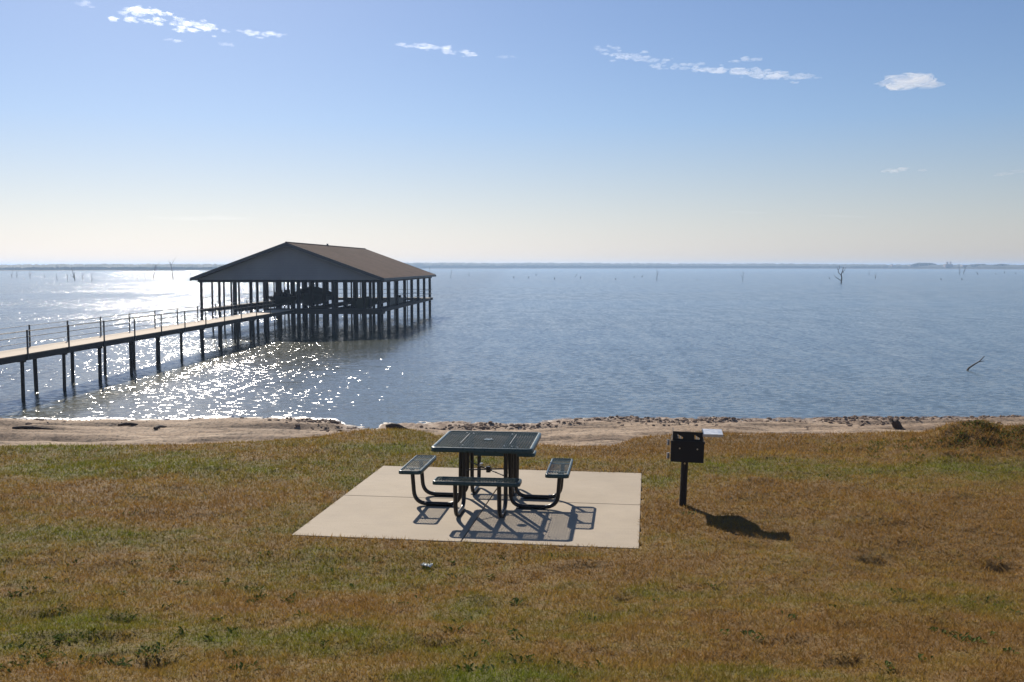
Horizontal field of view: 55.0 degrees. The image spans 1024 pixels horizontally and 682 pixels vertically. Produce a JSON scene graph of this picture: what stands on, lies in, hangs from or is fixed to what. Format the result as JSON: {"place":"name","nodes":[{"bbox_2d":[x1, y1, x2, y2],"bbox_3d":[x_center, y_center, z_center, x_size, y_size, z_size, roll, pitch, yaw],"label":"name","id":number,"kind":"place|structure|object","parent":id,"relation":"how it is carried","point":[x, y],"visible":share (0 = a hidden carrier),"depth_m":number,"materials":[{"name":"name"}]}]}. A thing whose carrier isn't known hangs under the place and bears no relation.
{"place":"outdoors","nodes":[
{"label":"outdoors","id":0,"kind":"place"},
{"bbox_2d":[0,268,881,270],"bbox_3d":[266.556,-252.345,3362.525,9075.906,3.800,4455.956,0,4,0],"label":"shore","id":1,"kind":"structure","parent":0,"point":[483,268],"depth_m":1951.70,"materials":[{"name":"grey"}]},
{"bbox_2d":[0,262,1023,269],"bbox_3d":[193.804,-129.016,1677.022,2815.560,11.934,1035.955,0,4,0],"label":"woods","id":2,"kind":"object","parent":1,"relation":"on","point":[417,265],"visible":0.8,"depth_m":1907.92,"materials":[{"name":"plant"}]},
{"bbox_2d":[912,262,936,266],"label":"tree clump","id":3,"kind":"object","parent":1,"relation":"on","point":[920,264],"visible":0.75,"depth_m":1798.19,"materials":[{"name":"plant"}]},
{"bbox_2d":[943,262,952,267],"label":"building","id":4,"kind":"structure","parent":1,"relation":"on","point":[947,265],"depth_m":1746.83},
{"bbox_2d":[0,418,1023,681],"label":"grass","id":5,"kind":"structure","parent":0,"point":[578,632],"depth_m":8.82,"materials":[{"name":"green plant"}]},
{"bbox_2d":[0,269,1023,429],"bbox_3d":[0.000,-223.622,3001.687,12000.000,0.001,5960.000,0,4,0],"label":"water","id":6,"kind":"structure","parent":0,"point":[502,345],"depth_m":72.02,"materials":[{"name":"blue liquid"}]},
{"bbox_2d":[0,300,293,400],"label":"boardwalk","id":7,"kind":"structure","parent":6,"relation":"in","point":[34,353],"depth_m":55.74,"materials":[{"name":"grey wood"}]},
{"bbox_2d":[17,415,345,424],"bbox_3d":[-15.066,3.078,39.427,17.774,0.071,2.018,0,4,5],"label":"foam","id":8,"kind":"object","parent":6,"relation":"on","point":[97,418],"visible":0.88,"depth_m":39.27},
{"bbox_2d":[190,242,435,331],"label":"boathouse","id":9,"kind":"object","parent":6,"relation":"in","point":[292,263],"visible":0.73,"depth_m":91.57,"materials":[{"name":"grey wood"}]},
{"bbox_2d":[269,290,296,304],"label":"moored boat","id":10,"kind":"object","parent":9,"relation":"in","point":[286,297],"visible":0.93,"depth_m":96.00,"materials":[{"name":"black"}]},
{"bbox_2d":[295,287,330,305],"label":"moored boat","id":11,"kind":"object","parent":9,"relation":"in","point":[317,295],"visible":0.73,"depth_m":101.69,"materials":[{"name":"fabric"}]},
{"bbox_2d":[347,296,376,307],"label":"moored boat","id":12,"kind":"object","parent":9,"relation":"in","point":[357,302],"visible":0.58,"depth_m":94.42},
{"bbox_2d":[384,295,406,304],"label":"moored boat","id":13,"kind":"object","parent":9,"relation":"in","point":[392,300],"visible":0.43,"depth_m":108.22,"materials":[{"name":"grey"}]},
{"bbox_2d":[836,265,844,282],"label":"dead tree","id":14,"kind":"object","parent":6,"relation":"in","point":[840,274],"visible":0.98,"depth_m":350.24,"materials":[{"name":"grey wood"}]},
{"bbox_2d":[967,356,984,369],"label":"drift branch","id":15,"kind":"object","parent":6,"relation":"in","point":[969,367],"visible":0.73,"depth_m":57.62,"materials":[{"name":"grey wood"}]},
{"bbox_2d":[0,415,1023,681],"bbox_3d":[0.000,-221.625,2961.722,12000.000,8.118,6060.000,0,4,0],"label":"ground","id":16,"kind":"structure","parent":0,"point":[232,431],"depth_m":9.88,"materials":[{"name":"brown plant"}]},
{"bbox_2d":[12,426,52,429],"bbox_3d":[-16.646,3.018,34.209,1.434,0.145,0.112,0,4,2],"label":"driftwood log","id":17,"kind":"object","parent":16,"relation":"on","point":[28,427],"visible":0.99,"depth_m":34.17,"materials":[{"name":"wood"}]},
{"bbox_2d":[118,422,137,425],"bbox_3d":[-14.010,3.065,36.182,0.122,0.198,0.968,4,6,39],"label":"driftwood log","id":18,"kind":"object","parent":16,"relation":"on","point":[127,424],"visible":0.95,"depth_m":36.05,"materials":[{"name":"wood"}]},
{"bbox_2d":[153,425,166,429],"bbox_3d":[-12.553,3.068,35.177,0.122,0.231,1.339,0,4,-3],"label":"driftwood log","id":19,"kind":"object","parent":16,"relation":"on","point":[158,426],"visible":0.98,"depth_m":34.88,"materials":[{"name":"wood"}]},
{"bbox_2d":[386,423,406,429],"bbox_3d":[-4.192,3.167,36.108,0.883,0.331,0.245,0,4,0],"label":"driftwood log","id":20,"kind":"object","parent":16,"relation":"on","point":[392,425],"visible":0.48,"depth_m":36.01,"materials":[{"name":"wood"}]},
{"bbox_2d":[292,466,641,548],"bbox_3d":[-0.275,1.970,11.875,3.620,0.110,3.620,1,4,8],"label":"concrete pad","id":21,"kind":"object","parent":16,"relation":"on","point":[600,509],"visible":0.7,"depth_m":11.22,"materials":[{"name":"beige concrete"}]},
{"bbox_2d":[399,430,572,517],"bbox_3d":[-0.281,1.542,11.719,1.970,0.767,1.970,1,4,7],"label":"picnic table","id":22,"kind":"object","parent":21,"relation":"on","point":[510,450],"visible":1,"depth_m":11.47,"materials":[{"name":"metal"}]},
{"bbox_2d":[1,415,1020,431],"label":"gravel","id":23,"kind":"structure","parent":16,"relation":"on","point":[637,418],"depth_m":38.01,"materials":[{"name":"stone"}]},
{"bbox_2d":[0,420,1023,672],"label":"weeds","id":24,"kind":"object","parent":16,"relation":"on","point":[156,650],"visible":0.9,"depth_m":6.99,"materials":[{"name":"plant"}]},
{"bbox_2d":[667,429,722,505],"bbox_3d":[2.123,1.550,11.497,0.634,1.052,0.415,1,4,9],"label":"charcoal grill","id":25,"kind":"object","parent":16,"relation":"on","point":[687,448],"visible":0.99,"depth_m":11.30,"materials":[{"name":"metal"}]},
{"bbox_2d":[891,419,902,429],"bbox_3d":[13.482,2.977,34.444,0.478,0.541,0.368,0,4,0],"label":"tree stump","id":26,"kind":"object","parent":16,"relation":"on","point":[896,423],"visible":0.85,"depth_m":34.32,"materials":[{"name":"wood"}]},
{"bbox_2d":[0,0,1023,264],"label":"sky","id":27,"kind":"structure","parent":0,"point":[888,132],"materials":[{"name":"blue"}]}
]}

